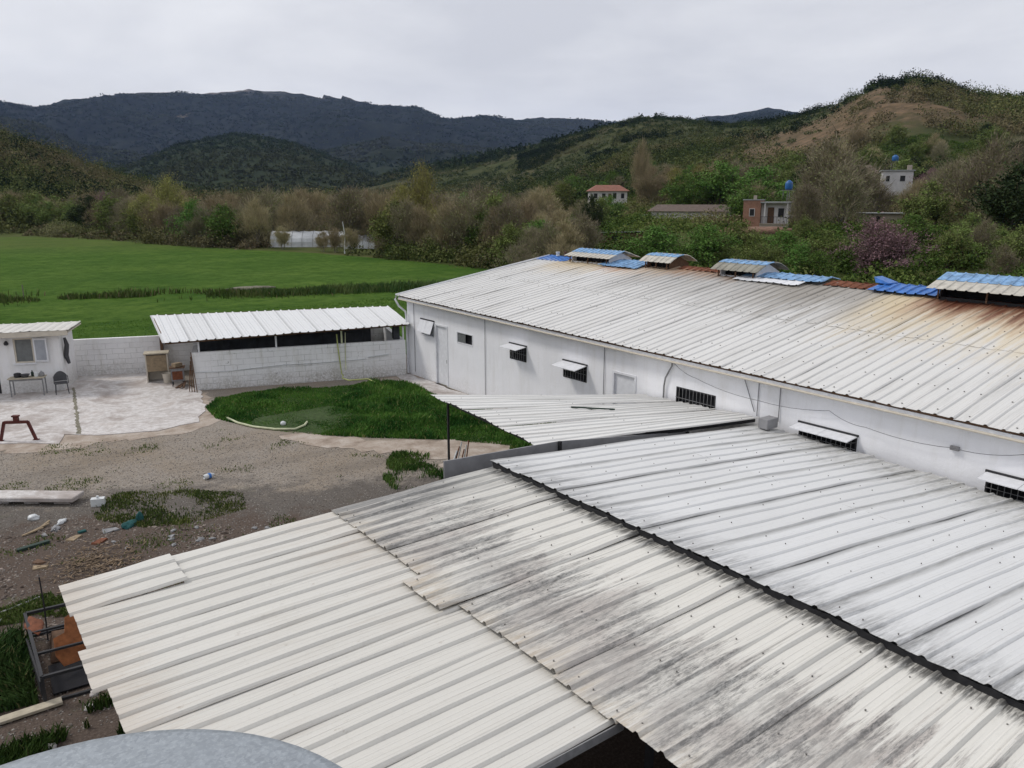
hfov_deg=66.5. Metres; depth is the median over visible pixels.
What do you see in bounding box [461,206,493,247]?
green tree
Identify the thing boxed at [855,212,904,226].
beige outbuilding
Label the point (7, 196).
bushy tree
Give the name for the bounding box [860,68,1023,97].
crest woodland
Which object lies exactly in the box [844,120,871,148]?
bare tree
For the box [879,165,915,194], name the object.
white house
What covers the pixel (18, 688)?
weeds
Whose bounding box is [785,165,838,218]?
budding tree
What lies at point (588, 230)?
budding tree
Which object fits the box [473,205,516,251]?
bare tree
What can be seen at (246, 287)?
dry heap
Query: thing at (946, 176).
budding tree
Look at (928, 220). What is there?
bushy tree
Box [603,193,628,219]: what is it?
green tree
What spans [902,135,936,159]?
bushy tree
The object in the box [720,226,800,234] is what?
rubble bank
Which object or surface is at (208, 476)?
crushed bottle
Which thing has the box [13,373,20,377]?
cooking pot
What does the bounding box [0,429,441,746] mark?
gravel
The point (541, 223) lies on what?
green tree
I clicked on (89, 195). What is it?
bare tree
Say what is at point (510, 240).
bushy tree
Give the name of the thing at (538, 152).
clump woodland
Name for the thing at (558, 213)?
bare tree
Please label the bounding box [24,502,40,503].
concrete block
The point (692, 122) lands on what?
hill woodland
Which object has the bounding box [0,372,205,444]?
concrete yard
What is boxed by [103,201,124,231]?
budding tree
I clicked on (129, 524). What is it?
cloth heap
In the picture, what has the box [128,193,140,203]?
bare tree
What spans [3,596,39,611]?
broken stick
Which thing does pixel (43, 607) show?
iron rod
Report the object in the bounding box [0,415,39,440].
iron trestle
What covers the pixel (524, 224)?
bushy tree
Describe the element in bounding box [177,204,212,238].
budding tree
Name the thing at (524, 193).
budding tree
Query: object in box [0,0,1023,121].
sky
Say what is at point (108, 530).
litter scrap
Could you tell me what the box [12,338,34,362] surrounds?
window
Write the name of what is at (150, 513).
grass
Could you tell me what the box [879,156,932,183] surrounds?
bushy tree
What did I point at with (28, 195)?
bushy tree
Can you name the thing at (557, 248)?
bare tree
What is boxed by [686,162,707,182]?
willow tree
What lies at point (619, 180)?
budding tree
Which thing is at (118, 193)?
budding tree
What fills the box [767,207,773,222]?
door
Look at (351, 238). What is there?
bare tree
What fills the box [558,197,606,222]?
budding tree
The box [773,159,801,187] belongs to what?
bushy tree
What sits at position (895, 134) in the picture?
bushy tree
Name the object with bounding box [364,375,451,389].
path
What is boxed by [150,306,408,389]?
block shed
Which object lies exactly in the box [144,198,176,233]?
bare tree
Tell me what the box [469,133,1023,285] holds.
undergrowth
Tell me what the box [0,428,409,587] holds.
grass
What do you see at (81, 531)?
plastic scrap
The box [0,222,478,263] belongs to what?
undergrowth
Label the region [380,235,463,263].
undergrowth
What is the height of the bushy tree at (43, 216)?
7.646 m
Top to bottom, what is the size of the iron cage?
0.510 m
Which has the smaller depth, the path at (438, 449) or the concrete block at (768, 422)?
the concrete block at (768, 422)
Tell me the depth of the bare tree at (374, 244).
107.80 m
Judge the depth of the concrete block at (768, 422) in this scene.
19.66 m
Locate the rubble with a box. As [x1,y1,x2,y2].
[0,512,232,656]
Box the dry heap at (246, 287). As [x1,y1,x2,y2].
[227,286,275,290]
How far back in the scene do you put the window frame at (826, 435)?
18.93 m
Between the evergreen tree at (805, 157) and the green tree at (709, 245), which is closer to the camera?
the green tree at (709, 245)
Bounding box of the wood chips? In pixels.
[31,535,155,592]
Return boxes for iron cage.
[23,603,91,701]
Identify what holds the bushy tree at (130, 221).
on the ground at (624, 749)
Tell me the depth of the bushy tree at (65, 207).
176.17 m
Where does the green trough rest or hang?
on the ground at (624, 749)
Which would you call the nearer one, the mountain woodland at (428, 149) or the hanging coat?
the hanging coat
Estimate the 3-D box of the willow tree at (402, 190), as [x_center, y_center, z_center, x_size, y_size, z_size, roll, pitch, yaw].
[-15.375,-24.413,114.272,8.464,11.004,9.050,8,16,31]
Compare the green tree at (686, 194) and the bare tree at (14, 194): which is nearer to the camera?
the green tree at (686, 194)
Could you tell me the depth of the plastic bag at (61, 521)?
19.23 m
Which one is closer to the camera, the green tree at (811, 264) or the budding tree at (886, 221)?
the green tree at (811, 264)
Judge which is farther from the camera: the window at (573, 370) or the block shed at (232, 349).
the block shed at (232, 349)
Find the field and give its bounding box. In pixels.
[0,237,488,353]
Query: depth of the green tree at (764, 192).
115.06 m
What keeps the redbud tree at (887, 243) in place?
on the ground at (624, 749)
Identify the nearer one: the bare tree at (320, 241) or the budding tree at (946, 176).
the budding tree at (946, 176)
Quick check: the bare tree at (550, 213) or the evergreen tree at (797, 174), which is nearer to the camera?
the bare tree at (550, 213)
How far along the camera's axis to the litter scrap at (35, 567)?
16.90 m
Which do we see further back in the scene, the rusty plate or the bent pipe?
the bent pipe
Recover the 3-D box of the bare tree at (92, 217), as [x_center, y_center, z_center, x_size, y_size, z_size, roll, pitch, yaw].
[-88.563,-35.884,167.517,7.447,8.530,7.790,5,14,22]
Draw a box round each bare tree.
[0,190,25,205]
[37,197,62,206]
[74,188,102,208]
[83,198,107,229]
[116,183,170,229]
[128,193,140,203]
[133,199,161,230]
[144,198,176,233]
[173,189,197,206]
[196,191,236,215]
[217,190,241,211]
[230,192,275,244]
[270,225,291,248]
[271,191,319,232]
[287,183,328,231]
[310,186,335,230]
[313,230,330,251]
[314,192,361,233]
[322,228,346,252]
[336,227,363,252]
[356,185,373,234]
[357,189,391,244]
[367,184,410,234]
[368,235,389,254]
[400,201,436,251]
[414,192,476,254]
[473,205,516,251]
[511,188,556,217]
[511,192,550,228]
[521,184,565,219]
[529,216,592,251]
[530,208,555,231]
[539,203,563,223]
[539,234,580,256]
[545,207,572,230]
[629,137,654,198]
[630,165,669,202]
[654,165,675,181]
[698,162,726,199]
[741,179,777,200]
[817,137,873,171]
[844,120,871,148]
[867,144,887,166]
[896,176,928,214]
[923,132,948,157]
[940,182,989,227]
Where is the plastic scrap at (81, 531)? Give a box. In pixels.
[77,529,86,533]
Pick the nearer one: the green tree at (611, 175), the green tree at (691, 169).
the green tree at (691, 169)
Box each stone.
[48,743,56,748]
[89,691,98,696]
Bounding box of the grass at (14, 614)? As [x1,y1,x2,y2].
[0,591,68,625]
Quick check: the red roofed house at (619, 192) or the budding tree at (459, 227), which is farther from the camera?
the red roofed house at (619, 192)
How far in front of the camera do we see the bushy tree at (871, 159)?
205.29 m
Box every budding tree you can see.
[56,193,78,208]
[91,182,131,203]
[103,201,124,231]
[106,197,136,230]
[162,202,185,233]
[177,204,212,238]
[194,203,221,239]
[224,199,253,239]
[233,190,268,228]
[235,183,290,240]
[300,184,378,245]
[375,193,431,250]
[424,187,491,252]
[430,192,458,208]
[448,176,504,213]
[482,198,530,250]
[489,241,542,267]
[492,193,522,206]
[512,189,537,203]
[515,223,541,257]
[524,214,564,257]
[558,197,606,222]
[559,213,607,247]
[569,209,602,248]
[610,176,631,192]
[653,162,682,175]
[727,154,746,173]
[732,162,774,194]
[780,122,895,222]
[783,182,842,227]
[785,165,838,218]
[810,157,878,223]
[817,203,868,219]
[858,172,899,211]
[867,216,899,236]
[880,159,892,173]
[914,153,970,224]
[925,168,951,187]
[927,140,951,161]
[946,120,1023,221]
[967,214,999,256]
[968,168,1021,230]
[978,242,1019,275]
[1003,136,1023,156]
[1009,235,1023,268]
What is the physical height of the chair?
0.862 m
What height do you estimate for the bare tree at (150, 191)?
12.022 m
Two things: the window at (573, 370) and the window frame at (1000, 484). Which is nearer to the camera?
the window frame at (1000, 484)
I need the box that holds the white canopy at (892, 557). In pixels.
[491,425,1023,710]
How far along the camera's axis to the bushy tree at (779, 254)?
63.85 m
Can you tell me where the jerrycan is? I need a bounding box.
[90,495,105,506]
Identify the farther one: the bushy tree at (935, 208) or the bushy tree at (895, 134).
the bushy tree at (895, 134)
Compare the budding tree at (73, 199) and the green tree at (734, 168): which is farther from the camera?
the budding tree at (73, 199)
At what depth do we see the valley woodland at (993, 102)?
317.26 m
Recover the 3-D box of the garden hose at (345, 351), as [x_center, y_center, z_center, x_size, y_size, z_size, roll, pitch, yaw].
[-7.273,-1.429,34.146,0.050,1.651,0.100,11,17,38]
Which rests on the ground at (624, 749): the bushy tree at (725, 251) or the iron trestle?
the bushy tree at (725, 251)
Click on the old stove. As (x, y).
(177, 374)
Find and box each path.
[0,390,219,452]
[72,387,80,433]
[279,433,510,469]
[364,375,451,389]
[395,373,546,423]
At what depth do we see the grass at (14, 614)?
15.16 m
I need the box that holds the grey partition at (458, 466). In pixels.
[443,431,688,529]
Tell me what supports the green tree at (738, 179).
on the ground at (624, 749)
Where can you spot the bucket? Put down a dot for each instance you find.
(166, 377)
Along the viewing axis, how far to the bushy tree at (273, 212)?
148.83 m
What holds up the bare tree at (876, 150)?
on the ground at (624, 749)
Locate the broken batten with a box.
[571,406,614,409]
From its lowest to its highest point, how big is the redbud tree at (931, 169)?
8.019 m
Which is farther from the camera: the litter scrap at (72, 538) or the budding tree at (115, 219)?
the budding tree at (115, 219)
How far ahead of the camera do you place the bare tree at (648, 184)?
171.44 m
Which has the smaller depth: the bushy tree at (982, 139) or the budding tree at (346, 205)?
the budding tree at (346, 205)
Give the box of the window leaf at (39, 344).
[32,338,48,361]
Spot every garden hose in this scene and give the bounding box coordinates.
[336,334,376,382]
[345,333,345,369]
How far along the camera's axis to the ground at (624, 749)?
24.70 m
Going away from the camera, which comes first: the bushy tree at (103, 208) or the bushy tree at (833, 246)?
the bushy tree at (833, 246)
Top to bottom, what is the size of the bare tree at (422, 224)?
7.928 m
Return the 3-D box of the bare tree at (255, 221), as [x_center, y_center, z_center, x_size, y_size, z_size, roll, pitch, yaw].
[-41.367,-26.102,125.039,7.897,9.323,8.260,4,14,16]
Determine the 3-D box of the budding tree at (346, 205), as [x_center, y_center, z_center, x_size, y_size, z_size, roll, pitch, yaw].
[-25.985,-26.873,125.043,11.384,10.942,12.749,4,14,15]
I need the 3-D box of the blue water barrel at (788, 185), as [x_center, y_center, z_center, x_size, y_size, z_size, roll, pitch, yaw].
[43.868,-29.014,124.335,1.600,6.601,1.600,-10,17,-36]
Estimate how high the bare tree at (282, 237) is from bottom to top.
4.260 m
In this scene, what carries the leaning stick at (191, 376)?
on the concrete yard at (109, 404)
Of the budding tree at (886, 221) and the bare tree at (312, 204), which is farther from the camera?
the bare tree at (312, 204)
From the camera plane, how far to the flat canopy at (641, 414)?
20.19 m
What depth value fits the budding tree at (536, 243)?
76.45 m
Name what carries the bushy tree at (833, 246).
on the ground at (624, 749)
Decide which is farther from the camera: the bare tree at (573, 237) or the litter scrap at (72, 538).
the bare tree at (573, 237)
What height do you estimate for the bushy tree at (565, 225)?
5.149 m
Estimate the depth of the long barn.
23.39 m
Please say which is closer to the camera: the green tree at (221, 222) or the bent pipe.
the bent pipe
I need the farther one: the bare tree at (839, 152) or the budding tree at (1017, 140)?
the budding tree at (1017, 140)
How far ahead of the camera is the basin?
31.31 m
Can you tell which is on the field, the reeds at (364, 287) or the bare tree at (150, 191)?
the reeds at (364, 287)
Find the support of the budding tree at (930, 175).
on the ground at (624, 749)
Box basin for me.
[20,373,29,377]
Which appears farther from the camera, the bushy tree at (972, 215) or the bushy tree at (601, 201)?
the bushy tree at (601, 201)
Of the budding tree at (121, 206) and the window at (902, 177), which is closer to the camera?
the budding tree at (121, 206)
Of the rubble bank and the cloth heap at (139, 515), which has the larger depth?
the rubble bank
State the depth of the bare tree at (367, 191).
139.56 m
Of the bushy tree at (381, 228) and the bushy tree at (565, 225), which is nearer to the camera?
the bushy tree at (565, 225)
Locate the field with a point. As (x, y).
(52, 268)
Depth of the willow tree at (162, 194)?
147.19 m
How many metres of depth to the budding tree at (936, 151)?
215.82 m
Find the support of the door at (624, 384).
in the long barn
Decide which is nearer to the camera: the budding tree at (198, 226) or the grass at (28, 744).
the grass at (28, 744)
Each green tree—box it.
[163,196,209,236]
[197,200,248,245]
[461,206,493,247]
[522,216,556,255]
[558,174,586,196]
[580,180,597,198]
[594,180,610,185]
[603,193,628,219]
[604,170,618,183]
[612,223,688,257]
[657,171,709,204]
[674,221,745,261]
[679,164,698,179]
[684,159,745,204]
[717,175,748,201]
[718,184,757,218]
[721,162,794,200]
[726,163,743,176]
[733,185,790,216]
[761,228,816,261]
[778,241,826,274]
[783,169,807,203]
[790,247,840,279]
[891,210,945,253]
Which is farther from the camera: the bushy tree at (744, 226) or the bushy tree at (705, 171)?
the bushy tree at (705, 171)
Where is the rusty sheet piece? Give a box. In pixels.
[24,616,43,635]
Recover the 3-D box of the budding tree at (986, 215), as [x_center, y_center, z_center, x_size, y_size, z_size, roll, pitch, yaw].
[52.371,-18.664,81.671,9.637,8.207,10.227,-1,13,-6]
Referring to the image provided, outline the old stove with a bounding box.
[169,365,184,386]
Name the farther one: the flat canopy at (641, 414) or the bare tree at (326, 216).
the bare tree at (326, 216)
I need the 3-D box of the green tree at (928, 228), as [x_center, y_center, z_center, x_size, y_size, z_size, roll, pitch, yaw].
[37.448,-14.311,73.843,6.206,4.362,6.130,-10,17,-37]
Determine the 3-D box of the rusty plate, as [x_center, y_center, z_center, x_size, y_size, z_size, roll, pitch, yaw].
[-7.520,4.330,13.322,0.021,0.860,0.580,-36,-19,33]
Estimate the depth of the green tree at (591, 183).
229.09 m
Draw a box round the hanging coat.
[63,337,70,363]
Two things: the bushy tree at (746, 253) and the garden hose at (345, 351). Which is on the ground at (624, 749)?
the bushy tree at (746, 253)
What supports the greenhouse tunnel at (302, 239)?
on the ground at (624, 749)
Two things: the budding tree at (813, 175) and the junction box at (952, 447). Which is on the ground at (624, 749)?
the budding tree at (813, 175)
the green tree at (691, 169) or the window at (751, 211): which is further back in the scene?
the green tree at (691, 169)
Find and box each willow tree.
[120,191,154,232]
[135,169,197,228]
[373,181,411,223]
[384,157,450,219]
[413,206,439,242]
[662,166,685,196]
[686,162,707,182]
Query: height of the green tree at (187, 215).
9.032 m
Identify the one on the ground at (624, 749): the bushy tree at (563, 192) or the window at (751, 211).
the bushy tree at (563, 192)
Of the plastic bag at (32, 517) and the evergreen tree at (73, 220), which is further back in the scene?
the evergreen tree at (73, 220)
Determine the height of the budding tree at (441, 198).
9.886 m
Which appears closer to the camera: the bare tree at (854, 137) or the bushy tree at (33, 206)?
the bushy tree at (33, 206)
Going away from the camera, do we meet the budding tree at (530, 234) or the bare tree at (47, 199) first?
the budding tree at (530, 234)
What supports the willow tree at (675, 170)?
on the ground at (624, 749)
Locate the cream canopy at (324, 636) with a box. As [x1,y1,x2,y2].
[59,512,623,767]
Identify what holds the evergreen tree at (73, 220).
on the ground at (624, 749)
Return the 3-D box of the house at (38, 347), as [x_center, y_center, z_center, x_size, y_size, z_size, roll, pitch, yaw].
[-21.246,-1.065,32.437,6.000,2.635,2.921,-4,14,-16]
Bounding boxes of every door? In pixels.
[437,326,447,385]
[614,373,633,436]
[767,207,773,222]
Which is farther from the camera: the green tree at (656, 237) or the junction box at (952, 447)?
the green tree at (656, 237)
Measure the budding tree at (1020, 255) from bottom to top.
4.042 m
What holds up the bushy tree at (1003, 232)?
on the ground at (624, 749)
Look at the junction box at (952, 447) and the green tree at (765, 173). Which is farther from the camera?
the green tree at (765, 173)
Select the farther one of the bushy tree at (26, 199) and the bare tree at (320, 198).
the bushy tree at (26, 199)
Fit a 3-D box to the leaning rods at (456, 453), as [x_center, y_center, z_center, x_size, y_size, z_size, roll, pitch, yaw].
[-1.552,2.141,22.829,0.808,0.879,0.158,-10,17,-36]
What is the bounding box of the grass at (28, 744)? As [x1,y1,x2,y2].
[0,691,124,764]
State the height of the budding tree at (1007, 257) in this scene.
3.363 m
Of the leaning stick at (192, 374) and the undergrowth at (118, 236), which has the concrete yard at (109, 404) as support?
the leaning stick at (192, 374)
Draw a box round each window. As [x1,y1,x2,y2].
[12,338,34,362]
[749,209,754,215]
[777,208,784,216]
[899,175,905,181]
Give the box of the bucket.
[162,372,171,382]
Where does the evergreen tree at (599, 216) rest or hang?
on the ground at (624, 749)
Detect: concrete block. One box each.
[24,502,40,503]
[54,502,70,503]
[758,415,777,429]
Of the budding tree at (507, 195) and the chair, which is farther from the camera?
the budding tree at (507, 195)
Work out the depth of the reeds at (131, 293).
63.02 m
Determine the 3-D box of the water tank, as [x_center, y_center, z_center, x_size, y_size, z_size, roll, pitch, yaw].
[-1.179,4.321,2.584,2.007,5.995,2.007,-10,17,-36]
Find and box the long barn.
[394,248,1023,518]
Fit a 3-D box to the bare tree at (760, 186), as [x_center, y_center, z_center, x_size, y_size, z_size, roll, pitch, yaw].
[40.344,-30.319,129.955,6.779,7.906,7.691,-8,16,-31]
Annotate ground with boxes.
[0,83,1023,767]
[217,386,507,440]
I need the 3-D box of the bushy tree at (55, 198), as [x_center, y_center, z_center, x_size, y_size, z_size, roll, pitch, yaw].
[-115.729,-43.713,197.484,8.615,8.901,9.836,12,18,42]
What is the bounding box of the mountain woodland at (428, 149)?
[0,90,795,166]
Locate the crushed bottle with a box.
[203,473,214,479]
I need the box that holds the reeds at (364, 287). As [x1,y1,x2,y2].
[250,277,453,297]
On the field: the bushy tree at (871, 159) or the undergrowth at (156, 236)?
the undergrowth at (156, 236)
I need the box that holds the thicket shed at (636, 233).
[600,231,643,242]
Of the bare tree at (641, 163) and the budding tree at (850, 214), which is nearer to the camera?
the budding tree at (850, 214)
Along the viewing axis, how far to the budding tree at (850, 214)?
113.17 m
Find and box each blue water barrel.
[782,180,793,208]
[890,155,898,169]
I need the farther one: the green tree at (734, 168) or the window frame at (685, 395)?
the green tree at (734, 168)
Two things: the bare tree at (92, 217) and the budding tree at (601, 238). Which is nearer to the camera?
the budding tree at (601, 238)
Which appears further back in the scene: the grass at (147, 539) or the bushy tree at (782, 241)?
the bushy tree at (782, 241)
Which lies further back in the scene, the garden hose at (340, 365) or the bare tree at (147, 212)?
the bare tree at (147, 212)
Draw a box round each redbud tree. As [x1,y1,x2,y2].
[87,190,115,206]
[819,211,940,278]
[908,165,937,186]
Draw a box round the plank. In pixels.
[0,697,62,724]
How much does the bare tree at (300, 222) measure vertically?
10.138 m
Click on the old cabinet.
(157, 365)
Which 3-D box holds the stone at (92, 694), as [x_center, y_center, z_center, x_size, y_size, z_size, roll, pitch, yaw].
[-6.743,4.975,12.620,0.162,0.070,0.157,-10,17,-36]
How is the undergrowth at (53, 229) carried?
on the field
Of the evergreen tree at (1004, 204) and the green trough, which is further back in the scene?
the evergreen tree at (1004, 204)
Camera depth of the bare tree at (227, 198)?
147.39 m
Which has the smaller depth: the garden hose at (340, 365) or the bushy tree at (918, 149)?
the garden hose at (340, 365)
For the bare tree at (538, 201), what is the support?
on the ground at (624, 749)
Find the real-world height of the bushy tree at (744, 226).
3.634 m
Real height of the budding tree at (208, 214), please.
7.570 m
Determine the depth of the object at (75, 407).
28.92 m
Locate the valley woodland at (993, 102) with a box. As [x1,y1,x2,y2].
[0,69,1023,231]
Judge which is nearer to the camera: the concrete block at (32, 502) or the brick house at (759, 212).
the concrete block at (32, 502)
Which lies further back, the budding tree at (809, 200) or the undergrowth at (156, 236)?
the undergrowth at (156, 236)
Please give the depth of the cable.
18.42 m
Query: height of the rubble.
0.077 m
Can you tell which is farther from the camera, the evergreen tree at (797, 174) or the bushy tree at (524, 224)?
the evergreen tree at (797, 174)
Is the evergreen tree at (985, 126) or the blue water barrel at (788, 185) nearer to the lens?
the blue water barrel at (788, 185)
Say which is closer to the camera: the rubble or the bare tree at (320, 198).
the rubble
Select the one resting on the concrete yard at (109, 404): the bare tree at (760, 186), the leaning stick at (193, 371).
the leaning stick at (193, 371)
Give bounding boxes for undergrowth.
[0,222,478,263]
[39,219,136,237]
[131,222,269,248]
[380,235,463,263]
[446,222,551,268]
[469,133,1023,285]
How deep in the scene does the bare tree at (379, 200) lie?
121.39 m
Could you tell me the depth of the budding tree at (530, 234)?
79.92 m
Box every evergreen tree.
[64,205,87,224]
[66,194,106,227]
[579,192,605,227]
[778,163,811,184]
[803,153,811,166]
[900,156,935,188]
[950,156,1023,239]
[970,122,996,142]
[994,140,1023,159]
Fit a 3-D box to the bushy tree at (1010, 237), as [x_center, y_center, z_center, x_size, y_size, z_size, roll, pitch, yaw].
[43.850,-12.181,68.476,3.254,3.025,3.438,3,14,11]
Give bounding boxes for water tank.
[0,729,341,767]
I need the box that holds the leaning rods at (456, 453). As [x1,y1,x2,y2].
[453,440,468,458]
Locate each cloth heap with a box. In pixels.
[121,519,137,529]
[136,511,143,520]
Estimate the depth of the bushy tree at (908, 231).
73.42 m
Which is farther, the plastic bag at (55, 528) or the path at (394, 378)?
the path at (394, 378)
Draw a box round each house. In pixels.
[0,321,80,393]
[587,185,628,203]
[644,204,730,218]
[742,195,792,227]
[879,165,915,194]
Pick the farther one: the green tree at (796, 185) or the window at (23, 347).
the green tree at (796, 185)
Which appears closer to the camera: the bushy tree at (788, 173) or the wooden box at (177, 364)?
the wooden box at (177, 364)
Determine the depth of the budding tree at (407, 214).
102.70 m
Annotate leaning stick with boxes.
[190,353,197,392]
[190,357,194,391]
[190,361,192,391]
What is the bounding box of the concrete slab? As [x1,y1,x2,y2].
[0,490,83,502]
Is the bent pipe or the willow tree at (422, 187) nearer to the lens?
the bent pipe
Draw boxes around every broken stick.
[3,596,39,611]
[21,527,43,536]
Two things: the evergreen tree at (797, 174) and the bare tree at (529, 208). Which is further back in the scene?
the evergreen tree at (797, 174)
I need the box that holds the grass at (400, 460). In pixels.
[382,449,443,489]
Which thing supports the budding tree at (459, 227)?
on the ground at (624, 749)
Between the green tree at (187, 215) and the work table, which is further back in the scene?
the green tree at (187, 215)
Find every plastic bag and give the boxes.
[27,514,39,520]
[51,525,60,531]
[57,518,66,524]
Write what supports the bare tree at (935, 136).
on the ground at (624, 749)
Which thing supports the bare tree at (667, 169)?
on the ground at (624, 749)
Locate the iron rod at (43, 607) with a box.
[38,577,48,640]
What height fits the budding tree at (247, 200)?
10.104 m
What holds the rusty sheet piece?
on the iron cage
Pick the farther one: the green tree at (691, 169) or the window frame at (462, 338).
the green tree at (691, 169)
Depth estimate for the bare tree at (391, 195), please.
127.87 m
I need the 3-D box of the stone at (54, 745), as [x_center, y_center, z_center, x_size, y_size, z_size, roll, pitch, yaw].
[-6.722,5.271,11.374,0.176,0.072,0.158,7,15,28]
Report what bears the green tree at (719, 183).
on the ground at (624, 749)
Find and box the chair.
[53,371,69,394]
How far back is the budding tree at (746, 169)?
172.94 m
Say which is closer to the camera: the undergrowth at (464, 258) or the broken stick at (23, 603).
the broken stick at (23, 603)
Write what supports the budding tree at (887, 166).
on the ground at (624, 749)
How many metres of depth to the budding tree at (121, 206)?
155.20 m
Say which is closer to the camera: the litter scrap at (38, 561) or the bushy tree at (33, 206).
the litter scrap at (38, 561)
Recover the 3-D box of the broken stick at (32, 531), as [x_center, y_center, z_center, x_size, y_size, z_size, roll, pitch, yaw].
[-11.451,3.528,18.672,0.040,0.050,0.501,8,15,29]
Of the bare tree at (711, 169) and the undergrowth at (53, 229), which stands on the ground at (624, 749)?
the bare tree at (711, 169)
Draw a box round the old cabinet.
[143,350,169,382]
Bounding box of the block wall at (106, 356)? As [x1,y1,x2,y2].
[73,335,192,375]
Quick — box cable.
[675,364,1023,455]
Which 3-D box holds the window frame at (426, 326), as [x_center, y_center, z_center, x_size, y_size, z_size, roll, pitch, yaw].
[-3.682,-2.423,33.760,0.359,0.745,1.160,-10,17,-36]
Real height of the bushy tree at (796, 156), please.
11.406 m
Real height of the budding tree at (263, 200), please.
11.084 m
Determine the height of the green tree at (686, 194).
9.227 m
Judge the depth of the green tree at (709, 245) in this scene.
69.51 m
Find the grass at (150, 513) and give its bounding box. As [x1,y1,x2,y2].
[94,489,245,527]
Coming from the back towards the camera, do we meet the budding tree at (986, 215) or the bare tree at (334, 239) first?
the bare tree at (334, 239)
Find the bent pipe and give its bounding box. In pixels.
[226,417,307,429]
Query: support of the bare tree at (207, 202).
on the ground at (624, 749)
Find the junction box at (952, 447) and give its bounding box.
[950,445,959,450]
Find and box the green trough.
[16,539,49,551]
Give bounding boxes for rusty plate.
[53,615,85,665]
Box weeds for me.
[0,620,38,712]
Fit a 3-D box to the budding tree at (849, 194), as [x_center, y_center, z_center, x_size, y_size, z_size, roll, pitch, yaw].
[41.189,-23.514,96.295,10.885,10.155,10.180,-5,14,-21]
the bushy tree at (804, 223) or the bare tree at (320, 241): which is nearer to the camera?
the bushy tree at (804, 223)
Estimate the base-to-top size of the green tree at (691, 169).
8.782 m
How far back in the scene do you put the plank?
12.11 m
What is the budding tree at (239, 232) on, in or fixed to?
on the ground at (624, 749)
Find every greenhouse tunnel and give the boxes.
[270,230,345,246]
[345,235,382,248]
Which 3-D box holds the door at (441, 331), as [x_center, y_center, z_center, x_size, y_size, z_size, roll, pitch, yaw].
[-2.912,-1.204,33.205,0.050,2.510,0.860,-10,17,-36]
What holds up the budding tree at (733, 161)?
on the ground at (624, 749)
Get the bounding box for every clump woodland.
[0,130,223,202]
[514,97,850,195]
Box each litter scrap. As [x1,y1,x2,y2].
[32,559,45,564]
[32,565,48,569]
[65,535,81,540]
[91,538,107,544]
[102,527,119,533]
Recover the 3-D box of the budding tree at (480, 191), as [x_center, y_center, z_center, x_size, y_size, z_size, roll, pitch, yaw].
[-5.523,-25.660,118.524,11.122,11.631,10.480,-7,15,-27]
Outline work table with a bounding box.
[7,375,47,397]
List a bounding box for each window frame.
[417,318,434,337]
[457,331,472,346]
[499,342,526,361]
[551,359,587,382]
[675,386,715,410]
[789,420,858,451]
[977,469,1023,500]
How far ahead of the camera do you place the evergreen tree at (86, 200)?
168.27 m
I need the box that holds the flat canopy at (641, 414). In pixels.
[430,394,759,459]
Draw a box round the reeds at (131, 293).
[0,285,333,305]
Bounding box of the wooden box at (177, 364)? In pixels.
[171,362,181,367]
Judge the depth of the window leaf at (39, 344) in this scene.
31.76 m
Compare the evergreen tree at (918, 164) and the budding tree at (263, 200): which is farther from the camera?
the evergreen tree at (918, 164)
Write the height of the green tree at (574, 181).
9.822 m
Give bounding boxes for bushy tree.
[0,192,26,227]
[4,196,40,224]
[17,188,48,203]
[17,191,54,225]
[31,200,61,227]
[49,194,64,205]
[52,199,80,225]
[52,203,64,221]
[87,191,128,234]
[113,201,153,237]
[261,198,292,232]
[365,198,416,248]
[455,190,510,224]
[487,219,528,266]
[517,219,531,236]
[550,178,585,210]
[552,214,598,247]
[588,195,618,224]
[677,166,717,204]
[711,238,740,262]
[721,221,767,252]
[729,232,785,264]
[751,247,772,263]
[762,231,807,252]
[764,244,790,271]
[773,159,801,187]
[776,148,806,171]
[792,215,822,239]
[804,228,848,265]
[850,142,886,173]
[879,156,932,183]
[883,122,911,146]
[891,177,967,227]
[899,222,920,252]
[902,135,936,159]
[914,219,946,247]
[916,226,973,268]
[927,225,989,265]
[945,211,998,236]
[972,123,1013,150]
[975,224,1017,248]
[986,221,1023,271]
[995,230,1023,244]
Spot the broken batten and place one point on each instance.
(592, 408)
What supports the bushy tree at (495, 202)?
on the ground at (624, 749)
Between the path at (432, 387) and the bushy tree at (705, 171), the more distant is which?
the bushy tree at (705, 171)
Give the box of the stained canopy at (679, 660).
[332,467,1023,767]
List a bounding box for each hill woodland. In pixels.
[0,77,1023,204]
[104,112,662,192]
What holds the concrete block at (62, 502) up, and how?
on the ground at (624, 749)
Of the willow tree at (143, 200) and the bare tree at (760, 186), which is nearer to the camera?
the bare tree at (760, 186)
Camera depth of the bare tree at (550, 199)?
163.27 m
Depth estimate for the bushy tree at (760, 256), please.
62.49 m
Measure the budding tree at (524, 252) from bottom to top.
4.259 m
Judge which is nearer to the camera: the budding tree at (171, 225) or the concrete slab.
the concrete slab
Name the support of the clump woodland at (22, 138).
on the ground at (624, 749)
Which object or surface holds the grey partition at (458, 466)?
on the ground at (624, 749)
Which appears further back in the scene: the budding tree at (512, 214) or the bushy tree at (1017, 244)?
the budding tree at (512, 214)

